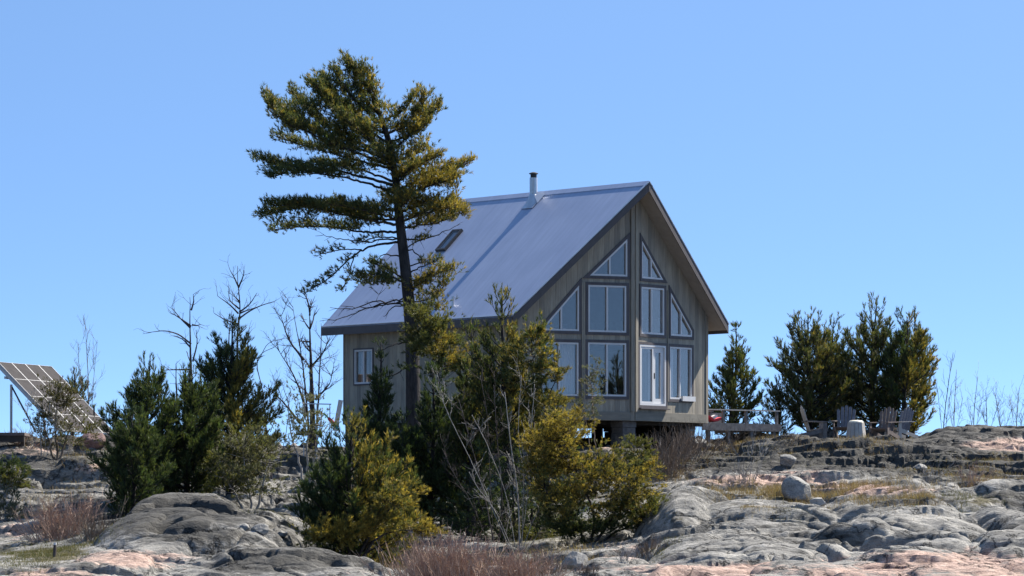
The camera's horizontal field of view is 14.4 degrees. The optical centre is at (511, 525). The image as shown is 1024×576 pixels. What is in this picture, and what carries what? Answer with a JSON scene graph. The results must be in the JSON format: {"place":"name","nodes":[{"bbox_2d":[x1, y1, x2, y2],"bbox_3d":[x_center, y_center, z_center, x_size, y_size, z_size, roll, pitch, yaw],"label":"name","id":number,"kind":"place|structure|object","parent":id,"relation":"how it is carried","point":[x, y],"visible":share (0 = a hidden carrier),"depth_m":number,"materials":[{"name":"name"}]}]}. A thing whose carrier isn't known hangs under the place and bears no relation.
{"place":"outdoors","nodes":[
{"label":"outdoors","id":0,"kind":"place"},
{"bbox_2d":[0,424,1023,575],"bbox_3d":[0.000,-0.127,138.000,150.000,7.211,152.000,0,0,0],"label":"bedrock ground","id":1,"kind":"structure","parent":0,"point":[181,535],"depth_m":110.52,"materials":[{"name":"stone"}]},
{"bbox_2d":[0,479,27,521],"bbox_3d":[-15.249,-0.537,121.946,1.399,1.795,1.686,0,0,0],"label":"silvery shrub","id":2,"kind":"object","parent":1,"relation":"on","point":[8,514],"visible":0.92,"depth_m":121.97,"materials":[{"name":"plant"}]},
{"bbox_2d":[0,433,29,446],"bbox_3d":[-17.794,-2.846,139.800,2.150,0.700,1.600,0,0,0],"label":"wooden platform","id":3,"kind":"structure","parent":1,"relation":"on","point":[12,437],"depth_m":139.05,"materials":[{"name":"grey wood"}]},
{"bbox_2d":[0,452,33,489],"bbox_3d":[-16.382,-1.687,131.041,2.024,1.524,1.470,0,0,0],"label":"juniper","id":4,"kind":"object","parent":1,"relation":"on","point":[13,476],"visible":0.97,"depth_m":130.88,"materials":[{"name":"green plant"}]},
{"bbox_2d":[4,425,41,448],"bbox_3d":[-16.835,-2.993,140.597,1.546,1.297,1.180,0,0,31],"label":"twiggy shrub","id":5,"kind":"object","parent":1,"relation":"on","point":[26,438],"visible":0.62,"depth_m":140.47,"materials":[{"name":"grey plant"}]},
{"bbox_2d":[12,384,66,455],"bbox_3d":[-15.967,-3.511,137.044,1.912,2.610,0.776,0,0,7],"label":"bare shrub","id":6,"kind":"object","parent":1,"relation":"on","point":[47,428],"visible":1,"depth_m":136.99,"materials":[{"name":"plant"}]},
{"bbox_2d":[53,543,55,556],"bbox_3d":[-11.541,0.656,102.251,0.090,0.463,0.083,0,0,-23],"label":"marker post","id":7,"kind":"object","parent":1,"relation":"on","point":[54,550],"visible":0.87,"depth_m":102.22,"materials":[{"name":"grey wood"}]},
{"bbox_2d":[0,362,109,441],"bbox_3d":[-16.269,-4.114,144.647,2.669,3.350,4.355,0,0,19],"label":"solar array","id":8,"kind":"object","parent":1,"relation":"on","point":[23,379],"visible":0.55,"depth_m":144.13,"materials":[{"name":"glass"}]},
{"bbox_2d":[0,486,111,544],"bbox_3d":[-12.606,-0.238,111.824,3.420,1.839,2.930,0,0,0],"label":"twiggy shrub","id":9,"kind":"object","parent":1,"relation":"on","point":[49,530],"visible":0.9,"depth_m":111.57,"materials":[{"name":"brown plant"}]},
{"bbox_2d":[23,372,101,459],"bbox_3d":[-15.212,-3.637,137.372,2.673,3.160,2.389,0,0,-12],"label":"brushy bush","id":10,"kind":"object","parent":1,"relation":"on","point":[56,399],"visible":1,"depth_m":137.37,"materials":[{"name":"green plant"}]},
{"bbox_2d":[65,366,95,435],"bbox_3d":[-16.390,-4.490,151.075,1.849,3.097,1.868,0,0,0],"label":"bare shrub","id":11,"kind":"object","parent":1,"relation":"on","point":[78,383],"visible":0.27,"depth_m":150.93,"materials":[{"name":"grey plant"}]},
{"bbox_2d":[71,315,104,407],"bbox_3d":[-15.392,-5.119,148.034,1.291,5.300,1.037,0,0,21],"label":"bare birch","id":12,"kind":"object","parent":1,"relation":"on","point":[87,382],"visible":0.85,"depth_m":148.00,"materials":[{"name":"grey plant"}]},
{"bbox_2d":[57,495,129,543],"bbox_3d":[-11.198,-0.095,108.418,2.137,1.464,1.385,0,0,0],"label":"twiggy shrub","id":13,"kind":"object","parent":1,"relation":"on","point":[86,530],"visible":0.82,"depth_m":108.39,"materials":[{"name":"brown plant"}]},
{"bbox_2d":[81,433,105,448],"bbox_3d":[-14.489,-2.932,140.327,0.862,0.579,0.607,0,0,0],"label":"boulder","id":14,"kind":"object","parent":1,"relation":"on","point":[94,444],"visible":0.64,"depth_m":140.16,"materials":[{"name":"pink stone"}]},
{"bbox_2d":[87,399,176,514],"bbox_3d":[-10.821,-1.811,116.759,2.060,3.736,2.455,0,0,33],"label":"young pine","id":15,"kind":"object","parent":1,"relation":"on","point":[138,459],"visible":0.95,"depth_m":116.24,"materials":[{"name":"green plant"}]},
{"bbox_2d":[86,349,198,497],"bbox_3d":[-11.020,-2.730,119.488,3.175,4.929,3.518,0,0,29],"label":"young pine","id":16,"kind":"object","parent":1,"relation":"on","point":[145,393],"visible":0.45,"depth_m":119.23,"materials":[{"name":"green plant"}]},
{"bbox_2d":[137,287,211,417],"bbox_3d":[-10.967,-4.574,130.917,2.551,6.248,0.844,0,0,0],"label":"dead snag","id":17,"kind":"object","parent":1,"relation":"on","point":[185,340],"visible":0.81,"depth_m":130.98,"materials":[{"name":"grey wood"}]},
{"bbox_2d":[152,361,227,492],"bbox_3d":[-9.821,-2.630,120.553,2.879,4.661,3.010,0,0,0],"label":"young pine","id":18,"kind":"object","parent":1,"relation":"on","point":[206,436],"visible":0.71,"depth_m":120.01,"materials":[{"name":"green plant"}]},
{"bbox_2d":[188,314,284,495],"bbox_3d":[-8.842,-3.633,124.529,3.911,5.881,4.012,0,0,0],"label":"young pine","id":19,"kind":"object","parent":1,"relation":"on","point":[234,373],"visible":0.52,"depth_m":124.23,"materials":[{"name":"green plant"}]},
{"bbox_2d":[189,404,294,508],"bbox_3d":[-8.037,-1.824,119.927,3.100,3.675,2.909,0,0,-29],"label":"juniper shrub","id":20,"kind":"object","parent":1,"relation":"on","point":[243,446],"visible":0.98,"depth_m":119.76,"materials":[{"name":"green plant"}]},
{"bbox_2d":[240,524,249,530],"bbox_3d":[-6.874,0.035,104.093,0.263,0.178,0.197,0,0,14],"label":"boulder","id":21,"kind":"object","parent":1,"relation":"on","point":[246,527],"visible":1,"depth_m":104.02,"materials":[{"name":"grey stone"}]},
{"bbox_2d":[213,259,280,399],"bbox_3d":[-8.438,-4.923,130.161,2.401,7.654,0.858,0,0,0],"label":"dead snag","id":22,"kind":"object","parent":1,"relation":"on","point":[239,307],"visible":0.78,"depth_m":129.99,"materials":[{"name":"grey wood"}]},
{"bbox_2d":[251,523,268,534],"bbox_3d":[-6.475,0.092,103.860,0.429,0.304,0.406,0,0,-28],"label":"boulder","id":23,"kind":"object","parent":1,"relation":"on","point":[261,528],"visible":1,"depth_m":103.73,"materials":[{"name":"grey stone"}]},
{"bbox_2d":[256,335,288,479],"bbox_3d":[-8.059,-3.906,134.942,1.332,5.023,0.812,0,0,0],"label":"dead branches","id":24,"kind":"object","parent":1,"relation":"on","point":[280,400],"visible":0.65,"depth_m":134.99,"materials":[{"name":"grey wood"}]},
{"bbox_2d":[278,530,287,536],"bbox_3d":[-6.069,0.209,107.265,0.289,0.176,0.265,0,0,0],"label":"boulder","id":25,"kind":"object","parent":1,"relation":"on","point":[281,533],"visible":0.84,"depth_m":107.17,"materials":[{"name":"grey stone"}]},
{"bbox_2d":[262,282,342,449],"bbox_3d":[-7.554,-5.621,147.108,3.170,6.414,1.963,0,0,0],"label":"dead tree","id":26,"kind":"object","parent":1,"relation":"on","point":[311,406],"visible":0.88,"depth_m":146.98,"materials":[{"name":"grey wood"}]},
{"bbox_2d":[270,363,340,482],"bbox_3d":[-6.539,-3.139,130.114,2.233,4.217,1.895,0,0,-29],"label":"straggly shrub","id":27,"kind":"object","parent":1,"relation":"on","point":[303,431],"visible":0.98,"depth_m":129.97,"materials":[{"name":"plant"}]},
{"bbox_2d":[302,403,330,458],"bbox_3d":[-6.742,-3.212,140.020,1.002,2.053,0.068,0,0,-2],"label":"pipe rail","id":28,"kind":"object","parent":1,"relation":"on","point":[316,418],"visible":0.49,"depth_m":140.01,"materials":[{"name":"grey metal"}]},
{"bbox_2d":[324,413,337,459],"bbox_3d":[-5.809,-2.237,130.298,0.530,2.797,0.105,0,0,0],"label":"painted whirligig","id":29,"kind":"object","parent":1,"relation":"on","point":[329,418],"visible":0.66,"depth_m":130.27,"materials":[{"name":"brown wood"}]},
{"bbox_2d":[333,400,342,430],"bbox_3d":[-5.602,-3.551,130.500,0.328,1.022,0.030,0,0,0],"label":"white plank","id":30,"kind":"object","parent":1,"relation":"on","point":[339,406],"visible":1,"depth_m":130.49,"materials":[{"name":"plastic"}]},
{"bbox_2d":[283,404,426,567],"bbox_3d":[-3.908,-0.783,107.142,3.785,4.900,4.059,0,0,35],"label":"pine bush","id":31,"kind":"object","parent":1,"relation":"on","point":[334,498],"visible":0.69,"depth_m":106.47,"materials":[{"name":"green plant"}]},
{"bbox_2d":[246,48,477,432],"bbox_3d":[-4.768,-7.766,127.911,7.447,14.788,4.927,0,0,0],"label":"tall pine","id":32,"kind":"object","parent":1,"relation":"on","point":[336,135],"visible":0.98,"depth_m":127.72,"materials":[{"name":"green plant"}]},
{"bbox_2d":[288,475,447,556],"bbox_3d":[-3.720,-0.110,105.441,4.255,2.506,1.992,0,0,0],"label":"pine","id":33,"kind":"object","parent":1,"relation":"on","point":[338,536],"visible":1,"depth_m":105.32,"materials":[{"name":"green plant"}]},
{"bbox_2d":[346,336,401,494],"bbox_3d":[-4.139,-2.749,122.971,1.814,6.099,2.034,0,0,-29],"label":"slim cedar","id":34,"kind":"object","parent":1,"relation":"on","point":[377,400],"visible":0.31,"depth_m":122.83,"materials":[{"name":"green plant"}]},
{"bbox_2d":[365,406,437,518],"bbox_3d":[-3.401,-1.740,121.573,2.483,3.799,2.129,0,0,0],"label":"dark cedar","id":35,"kind":"object","parent":1,"relation":"on","point":[404,441],"visible":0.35,"depth_m":121.22,"materials":[{"name":"green plant"}]},
{"bbox_2d":[360,520,451,567],"bbox_3d":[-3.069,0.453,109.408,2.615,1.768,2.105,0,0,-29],"label":"twiggy shrub","id":36,"kind":"object","parent":1,"relation":"on","point":[400,542],"visible":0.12,"depth_m":109.19,"materials":[{"name":"brown plant"}]},
{"bbox_2d":[399,360,465,527],"bbox_3d":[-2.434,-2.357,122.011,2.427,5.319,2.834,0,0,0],"label":"dark cedar","id":37,"kind":"object","parent":1,"relation":"on","point":[428,427],"visible":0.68,"depth_m":121.62,"materials":[{"name":"green plant"}]},
{"bbox_2d":[391,289,478,525],"bbox_3d":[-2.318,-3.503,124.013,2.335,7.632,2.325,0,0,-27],"label":"yellow pine","id":38,"kind":"object","parent":1,"relation":"on","point":[422,337],"visible":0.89,"depth_m":123.73,"materials":[{"name":"green plant"}]},
{"bbox_2d":[351,522,532,575],"bbox_3d":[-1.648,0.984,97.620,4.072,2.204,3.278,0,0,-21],"label":"twiggy shrub","id":39,"kind":"object","parent":1,"relation":"on","point":[441,563],"visible":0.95,"depth_m":97.37,"materials":[{"name":"brown plant"}]},
{"bbox_2d":[430,374,500,536],"bbox_3d":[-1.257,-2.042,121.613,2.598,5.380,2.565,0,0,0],"label":"dark cedar","id":40,"kind":"object","parent":1,"relation":"on","point":[451,493],"visible":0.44,"depth_m":121.13,"materials":[{"name":"green plant"}]},
{"bbox_2d":[439,315,499,537],"bbox_3d":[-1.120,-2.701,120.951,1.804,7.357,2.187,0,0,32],"label":"golden pine","id":41,"kind":"object","parent":1,"relation":"on","point":[455,444],"visible":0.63,"depth_m":120.68,"materials":[{"name":"green plant"}]},
{"bbox_2d":[439,363,529,542],"bbox_3d":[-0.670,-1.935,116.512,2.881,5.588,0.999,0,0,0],"label":"grey shrub","id":42,"kind":"object","parent":1,"relation":"on","point":[490,472],"visible":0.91,"depth_m":116.50,"materials":[{"name":"grey plant"}]},
{"bbox_2d":[456,282,544,541],"bbox_3d":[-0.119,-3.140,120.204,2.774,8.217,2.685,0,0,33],"label":"golden pine","id":43,"kind":"object","parent":1,"relation":"on","point":[494,351],"visible":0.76,"depth_m":119.81,"materials":[{"name":"green plant"}]},
{"bbox_2d":[431,352,570,552],"bbox_3d":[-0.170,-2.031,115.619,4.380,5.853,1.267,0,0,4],"label":"pale shrub","id":44,"kind":"object","parent":1,"relation":"on","point":[514,484],"visible":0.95,"depth_m":115.49,"materials":[{"name":"grey plant"}]},
{"bbox_2d":[415,412,591,541],"bbox_3d":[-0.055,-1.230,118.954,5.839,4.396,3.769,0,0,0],"label":"green bush","id":45,"kind":"object","parent":1,"relation":"on","point":[463,522],"visible":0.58,"depth_m":118.44,"materials":[{"name":"brown plant"}]},
{"bbox_2d":[438,538,583,575],"bbox_3d":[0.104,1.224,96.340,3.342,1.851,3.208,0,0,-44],"label":"twiggy shrub","id":46,"kind":"object","parent":1,"relation":"on","point":[516,569],"visible":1,"depth_m":96.33,"materials":[{"name":"brown plant"}]},
{"bbox_2d":[0,440,1023,575],"bbox_3d":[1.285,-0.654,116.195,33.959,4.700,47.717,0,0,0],"label":"short turf","id":47,"kind":"structure","parent":1,"relation":"on","point":[41,553],"depth_m":105.92,"materials":[{"name":"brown plant"}]},
{"bbox_2d":[321,172,728,480],"bbox_3d":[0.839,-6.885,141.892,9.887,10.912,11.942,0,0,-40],"label":"prow front cottage","id":48,"kind":"structure","parent":1,"relation":"on","point":[611,277],"depth_m":139.46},
{"bbox_2d":[353,348,373,385],"bbox_3d":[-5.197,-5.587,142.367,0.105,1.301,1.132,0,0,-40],"label":"window","id":49,"kind":"structure","parent":48,"relation":"in","point":[355,383],"depth_m":142.37,"materials":[{"name":"white plastic"}]},
{"bbox_2d":[539,339,581,398],"bbox_3d":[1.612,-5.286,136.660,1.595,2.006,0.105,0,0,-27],"label":"window","id":50,"kind":"structure","parent":48,"relation":"in","point":[560,341],"depth_m":136.92,"materials":[{"name":"white plastic"}]},
{"bbox_2d":[542,278,581,333],"bbox_3d":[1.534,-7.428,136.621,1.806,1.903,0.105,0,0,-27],"label":"window","id":51,"kind":"structure","parent":48,"relation":"in","point":[577,288],"depth_m":136.82,"materials":[{"name":"white plastic"}]},
{"bbox_2d":[583,233,629,279],"bbox_3d":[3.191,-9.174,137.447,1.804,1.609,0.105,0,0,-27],"label":"window","id":52,"kind":"structure","parent":48,"relation":"in","point":[626,240],"depth_m":137.56,"materials":[{"name":"white plastic"}]},
{"bbox_2d":[585,339,628,399],"bbox_3d":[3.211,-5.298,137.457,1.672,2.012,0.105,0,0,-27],"label":"window","id":53,"kind":"structure","parent":48,"relation":"in","point":[587,341],"depth_m":137.46,"materials":[{"name":"white plastic"}]},
{"bbox_2d":[585,282,628,335],"bbox_3d":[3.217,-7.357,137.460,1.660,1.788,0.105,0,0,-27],"label":"window","id":54,"kind":"structure","parent":48,"relation":"in","point":[587,284],"depth_m":137.42,"materials":[{"name":"white plastic"}]},
{"bbox_2d":[639,284,665,337],"bbox_3d":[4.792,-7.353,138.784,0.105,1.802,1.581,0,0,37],"label":"window","id":55,"kind":"structure","parent":48,"relation":"in","point":[641,286],"depth_m":138.74,"materials":[{"name":"white plastic"}]},
{"bbox_2d":[640,233,666,282],"bbox_3d":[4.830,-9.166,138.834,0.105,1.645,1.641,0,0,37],"label":"window","id":56,"kind":"structure","parent":48,"relation":"in","point":[643,246],"depth_m":138.63,"materials":[{"name":"white plastic"}]},
{"bbox_2d":[638,342,669,409],"bbox_3d":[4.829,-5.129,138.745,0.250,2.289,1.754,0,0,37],"label":"patio door","id":57,"kind":"structure","parent":48,"relation":"in","point":[661,403],"depth_m":138.91,"materials":[{"name":"white plastic"}]},
{"bbox_2d":[669,285,693,339],"bbox_3d":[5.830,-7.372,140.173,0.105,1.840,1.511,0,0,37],"label":"window","id":58,"kind":"structure","parent":48,"relation":"in","point":[672,298],"depth_m":140.06,"materials":[{"name":"white plastic"}]},
{"bbox_2d":[669,344,695,402],"bbox_3d":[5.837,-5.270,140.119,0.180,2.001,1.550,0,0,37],"label":"window","id":59,"kind":"structure","parent":48,"relation":"in","point":[688,399],"depth_m":140.13,"materials":[{"name":"white plastic"}]},
{"bbox_2d":[493,309,582,525],"bbox_3d":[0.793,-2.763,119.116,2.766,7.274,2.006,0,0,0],"label":"ragged pine","id":60,"kind":"object","parent":1,"relation":"on","point":[540,366],"visible":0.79,"depth_m":118.91,"materials":[{"name":"green plant"}]},
{"bbox_2d":[517,549,574,575],"bbox_3d":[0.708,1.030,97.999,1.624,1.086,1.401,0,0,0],"label":"twiggy shrub","id":61,"kind":"object","parent":1,"relation":"on","point":[556,566],"visible":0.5,"depth_m":97.85,"materials":[{"name":"brown plant"}]},
{"bbox_2d":[560,551,587,569],"bbox_3d":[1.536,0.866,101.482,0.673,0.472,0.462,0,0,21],"label":"boulder","id":62,"kind":"object","parent":1,"relation":"on","point":[579,558],"visible":0.75,"depth_m":101.34,"materials":[{"name":"grey stone"}]},
{"bbox_2d":[565,355,607,498],"bbox_3d":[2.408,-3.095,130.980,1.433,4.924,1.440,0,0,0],"label":"grey sapling","id":63,"kind":"object","parent":1,"relation":"on","point":[591,389],"visible":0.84,"depth_m":130.97,"materials":[{"name":"plant"}]},
{"bbox_2d":[572,562,601,575],"bbox_3d":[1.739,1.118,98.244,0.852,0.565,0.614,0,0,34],"label":"twiggy shrub","id":64,"kind":"object","parent":1,"relation":"on","point":[588,569],"visible":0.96,"depth_m":98.16,"materials":[{"name":"plant"}]},
{"bbox_2d":[512,403,670,544],"bbox_3d":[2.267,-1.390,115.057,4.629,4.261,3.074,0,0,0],"label":"golden juniper","id":65,"kind":"object","parent":1,"relation":"on","point":[625,502],"visible":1,"depth_m":114.74,"materials":[{"name":"green plant"}]},
{"bbox_2d":[613,544,636,565],"bbox_3d":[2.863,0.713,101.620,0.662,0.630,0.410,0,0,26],"label":"twiggy shrub","id":66,"kind":"object","parent":1,"relation":"on","point":[626,558],"visible":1,"depth_m":101.62,"materials":[{"name":"plant"}]},
{"bbox_2d":[612,433,667,485],"bbox_3d":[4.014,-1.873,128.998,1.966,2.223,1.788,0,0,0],"label":"cedar","id":67,"kind":"object","parent":1,"relation":"on","point":[648,456],"visible":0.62,"depth_m":128.83,"materials":[{"name":"green plant"}]},
{"bbox_2d":[621,532,669,560],"bbox_3d":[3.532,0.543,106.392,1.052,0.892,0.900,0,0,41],"label":"twiggy shrub","id":68,"kind":"object","parent":1,"relation":"on","point":[654,541],"visible":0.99,"depth_m":106.39,"materials":[{"name":"plant"}]},
{"bbox_2d":[619,435,671,472],"bbox_3d":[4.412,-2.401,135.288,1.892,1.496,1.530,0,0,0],"label":"twiggy shrub","id":69,"kind":"object","parent":1,"relation":"on","point":[652,451],"visible":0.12,"depth_m":135.33,"materials":[{"name":"brown plant"}]},
{"bbox_2d":[616,423,725,480],"bbox_3d":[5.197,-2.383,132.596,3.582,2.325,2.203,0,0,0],"label":"twiggy shrub","id":70,"kind":"object","parent":1,"relation":"on","point":[671,460],"visible":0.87,"depth_m":132.50,"materials":[{"name":"plant"}]},
{"bbox_2d":[650,418,732,461],"bbox_3d":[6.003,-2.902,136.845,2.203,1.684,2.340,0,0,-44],"label":"twiggy shrub","id":71,"kind":"object","parent":1,"relation":"on","point":[699,443],"visible":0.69,"depth_m":136.82,"materials":[{"name":"plant"}]},
{"bbox_2d":[686,438,705,446],"bbox_3d":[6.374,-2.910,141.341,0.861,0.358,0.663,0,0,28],"label":"boulder","id":72,"kind":"object","parent":1,"relation":"on","point":[697,442],"visible":0.2,"depth_m":141.09,"materials":[{"name":"grey stone"}]},
{"bbox_2d":[701,425,747,452],"bbox_3d":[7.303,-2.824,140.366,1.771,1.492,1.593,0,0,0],"label":"twiggy shrub","id":73,"kind":"object","parent":1,"relation":"on","point":[723,447],"visible":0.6,"depth_m":140.39,"materials":[{"name":"plant"}]},
{"bbox_2d":[708,320,767,435],"bbox_3d":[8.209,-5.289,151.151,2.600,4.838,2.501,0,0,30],"label":"young pine","id":74,"kind":"object","parent":1,"relation":"on","point":[730,375],"visible":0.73,"depth_m":150.75,"materials":[{"name":"green plant"}]},
{"bbox_2d":[700,409,780,444],"bbox_3d":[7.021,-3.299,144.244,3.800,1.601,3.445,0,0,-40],"label":"deck","id":75,"kind":"structure","parent":1,"relation":"on","point":[773,429],"depth_m":143.17,"materials":[{"name":"grey wood"}]},
{"bbox_2d":[708,415,720,421],"bbox_3d":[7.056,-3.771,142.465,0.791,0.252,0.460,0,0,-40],"label":"deck cushions","id":76,"kind":"object","parent":75,"relation":"on","point":[714,418],"visible":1,"depth_m":142.31,"materials":[{"name":"red fabric"}]},
{"bbox_2d":[720,455,774,485],"bbox_3d":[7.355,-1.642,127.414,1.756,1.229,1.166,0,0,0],"label":"twiggy shrub","id":77,"kind":"object","parent":1,"relation":"on","point":[743,471],"visible":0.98,"depth_m":127.29,"materials":[{"name":"plant"}]},
{"bbox_2d":[718,429,781,459],"bbox_3d":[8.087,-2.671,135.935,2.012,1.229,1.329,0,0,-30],"label":"twiggy shrub","id":78,"kind":"object","parent":1,"relation":"on","point":[753,444],"visible":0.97,"depth_m":136.12,"materials":[{"name":"plant"}]},
{"bbox_2d":[757,373,795,435],"bbox_3d":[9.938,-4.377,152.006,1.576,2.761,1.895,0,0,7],"label":"young pine","id":79,"kind":"object","parent":1,"relation":"on","point":[777,406],"visible":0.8,"depth_m":151.88,"materials":[{"name":"green plant"}]},
{"bbox_2d":[780,454,796,466],"bbox_3d":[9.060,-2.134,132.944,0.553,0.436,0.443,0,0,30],"label":"boulder","id":80,"kind":"object","parent":1,"relation":"on","point":[787,460],"visible":1,"depth_m":132.80,"materials":[{"name":"grey stone"}]},
{"bbox_2d":[775,430,801,446],"bbox_3d":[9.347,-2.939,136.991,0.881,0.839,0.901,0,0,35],"label":"twiggy shrub","id":81,"kind":"object","parent":1,"relation":"on","point":[791,434],"visible":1,"depth_m":136.99,"materials":[{"name":"brown plant"}]},
{"bbox_2d":[781,476,810,499],"bbox_3d":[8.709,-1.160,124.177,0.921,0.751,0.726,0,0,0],"label":"boulder","id":82,"kind":"object","parent":1,"relation":"on","point":[794,487],"visible":0.98,"depth_m":123.92,"materials":[{"name":"grey stone"}]},
{"bbox_2d":[761,306,858,431],"bbox_3d":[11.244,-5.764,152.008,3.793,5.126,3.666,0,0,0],"label":"young pine","id":83,"kind":"object","parent":1,"relation":"on","point":[807,387],"visible":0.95,"depth_m":151.53,"materials":[{"name":"green plant"}]},
{"bbox_2d":[800,406,829,438],"bbox_3d":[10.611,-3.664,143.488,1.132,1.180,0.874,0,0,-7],"label":"garden chair","id":84,"kind":"object","parent":1,"relation":"on","point":[822,430],"visible":0.95,"depth_m":143.19,"materials":[{"name":"grey wood"}]},
{"bbox_2d":[809,497,826,505],"bbox_3d":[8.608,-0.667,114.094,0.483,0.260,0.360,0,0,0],"label":"boulder","id":85,"kind":"object","parent":1,"relation":"on","point":[819,501],"visible":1,"depth_m":113.94,"materials":[{"name":"grey stone"}]},
{"bbox_2d":[813,312,865,434],"bbox_3d":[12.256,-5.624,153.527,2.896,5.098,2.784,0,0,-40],"label":"young pine","id":86,"kind":"object","parent":1,"relation":"on","point":[832,341],"visible":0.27,"depth_m":153.35,"materials":[{"name":"green plant"}]},
{"bbox_2d":[833,405,855,437],"bbox_3d":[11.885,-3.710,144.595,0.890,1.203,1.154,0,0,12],"label":"garden chair","id":87,"kind":"object","parent":1,"relation":"on","point":[845,420],"visible":0.72,"depth_m":144.82,"materials":[{"name":"grey wood"}]},
{"bbox_2d":[846,420,865,437],"bbox_3d":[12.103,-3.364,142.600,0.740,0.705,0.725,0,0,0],"label":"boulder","id":88,"kind":"object","parent":1,"relation":"on","point":[855,427],"visible":0.73,"depth_m":142.34,"materials":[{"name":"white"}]},
{"bbox_2d":[829,290,912,428],"bbox_3d":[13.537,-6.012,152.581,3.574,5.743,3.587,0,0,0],"label":"young pine","id":89,"kind":"object","parent":1,"relation":"on","point":[867,402],"visible":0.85,"depth_m":152.04,"materials":[{"name":"green plant"}]},
{"bbox_2d":[866,407,898,438],"bbox_3d":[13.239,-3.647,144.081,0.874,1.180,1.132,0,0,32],"label":"garden chair","id":90,"kind":"object","parent":1,"relation":"on","point":[885,425],"visible":0.92,"depth_m":144.17,"materials":[{"name":"grey wood"}]},
{"bbox_2d":[885,407,917,438],"bbox_3d":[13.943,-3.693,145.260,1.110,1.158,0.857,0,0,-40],"label":"garden chair","id":91,"kind":"object","parent":1,"relation":"on","point":[905,420],"visible":0.89,"depth_m":145.26,"materials":[{"name":"grey wood"}]},
{"bbox_2d":[864,305,940,438],"bbox_3d":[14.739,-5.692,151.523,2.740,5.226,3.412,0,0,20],"label":"young pine","id":92,"kind":"object","parent":1,"relation":"on","point":[919,405],"visible":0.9,"depth_m":151.14,"materials":[{"name":"green plant"}]},
{"bbox_2d":[894,305,937,436],"bbox_3d":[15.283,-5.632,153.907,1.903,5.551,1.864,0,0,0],"label":"young pine","id":93,"kind":"object","parent":1,"relation":"on","point":[918,328],"visible":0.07,"depth_m":153.86,"materials":[{"name":"green plant"}]},
{"bbox_2d":[913,464,926,470],"bbox_3d":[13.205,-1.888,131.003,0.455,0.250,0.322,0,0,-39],"label":"boulder","id":94,"kind":"object","parent":1,"relation":"on","point":[918,467],"visible":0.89,"depth_m":130.92,"materials":[{"name":"grey stone"}]},
{"bbox_2d":[897,458,957,482],"bbox_3d":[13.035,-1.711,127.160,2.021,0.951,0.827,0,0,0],"label":"twiggy shrub","id":95,"kind":"object","parent":1,"relation":"on","point":[944,472],"visible":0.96,"depth_m":127.34,"materials":[{"name":"plant"}]},
{"bbox_2d":[929,350,962,427],"bbox_3d":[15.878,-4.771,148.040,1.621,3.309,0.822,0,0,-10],"label":"bare sapling","id":96,"kind":"object","parent":1,"relation":"on","point":[943,392],"visible":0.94,"depth_m":148.00,"materials":[{"name":"grey plant"}]},
{"bbox_2d":[946,369,968,426],"bbox_3d":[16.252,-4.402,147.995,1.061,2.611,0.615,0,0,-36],"label":"bare sapling","id":97,"kind":"object","parent":1,"relation":"on","point":[955,403],"visible":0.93,"depth_m":147.99,"materials":[{"name":"grey plant"}]},
{"bbox_2d":[957,360,987,424],"bbox_3d":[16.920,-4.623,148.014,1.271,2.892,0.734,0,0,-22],"label":"bare sapling","id":98,"kind":"object","parent":1,"relation":"on","point":[981,402],"visible":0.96,"depth_m":148.00,"materials":[{"name":"grey plant"}]},
{"bbox_2d":[956,459,997,487],"bbox_3d":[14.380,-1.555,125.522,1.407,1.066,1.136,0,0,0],"label":"twiggy shrub","id":99,"kind":"object","parent":1,"relation":"on","point":[972,476],"visible":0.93,"depth_m":125.50,"materials":[{"name":"grey plant"}]},
{"bbox_2d":[972,375,1005,425],"bbox_3d":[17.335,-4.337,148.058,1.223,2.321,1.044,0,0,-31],"label":"bare sapling","id":100,"kind":"object","parent":1,"relation":"on","point":[986,407],"visible":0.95,"depth_m":148.00,"materials":[{"name":"grey plant"}]},
{"bbox_2d":[993,380,1017,425],"bbox_3d":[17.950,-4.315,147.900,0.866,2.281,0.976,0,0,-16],"label":"bare sapling","id":101,"kind":"object","parent":1,"relation":"on","point":[999,417],"visible":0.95,"depth_m":147.99,"materials":[{"name":"grey plant"}]},
{"bbox_2d":[1003,377,1023,425],"bbox_3d":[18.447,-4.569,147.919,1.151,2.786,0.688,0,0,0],"label":"bare sapling","id":102,"kind":"object","parent":1,"relation":"on","point":[1018,397],"visible":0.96,"depth_m":147.99,"materials":[{"name":"grey plant"}]},
{"bbox_2d":[1010,397,1023,425],"bbox_3d":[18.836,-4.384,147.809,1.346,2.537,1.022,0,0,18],"label":"bare sapling","id":103,"kind":"object","parent":1,"relation":"on","point":[1019,415],"visible":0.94,"depth_m":147.99,"materials":[{"name":"grey wood"}]},
{"bbox_2d":[0,0,1023,446],"label":"sky","id":104,"kind":"structure","parent":0,"point":[803,154],"materials":[{"name":"blue"}]},
{"bbox_2d":[2,432,1023,573],"bbox_3d":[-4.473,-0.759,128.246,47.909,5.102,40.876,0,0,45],"label":"dry grass","id":105,"kind":"structure","parent":0,"point":[777,489],"depth_m":124.96,"materials":[{"name":"brown plant"}]}
]}

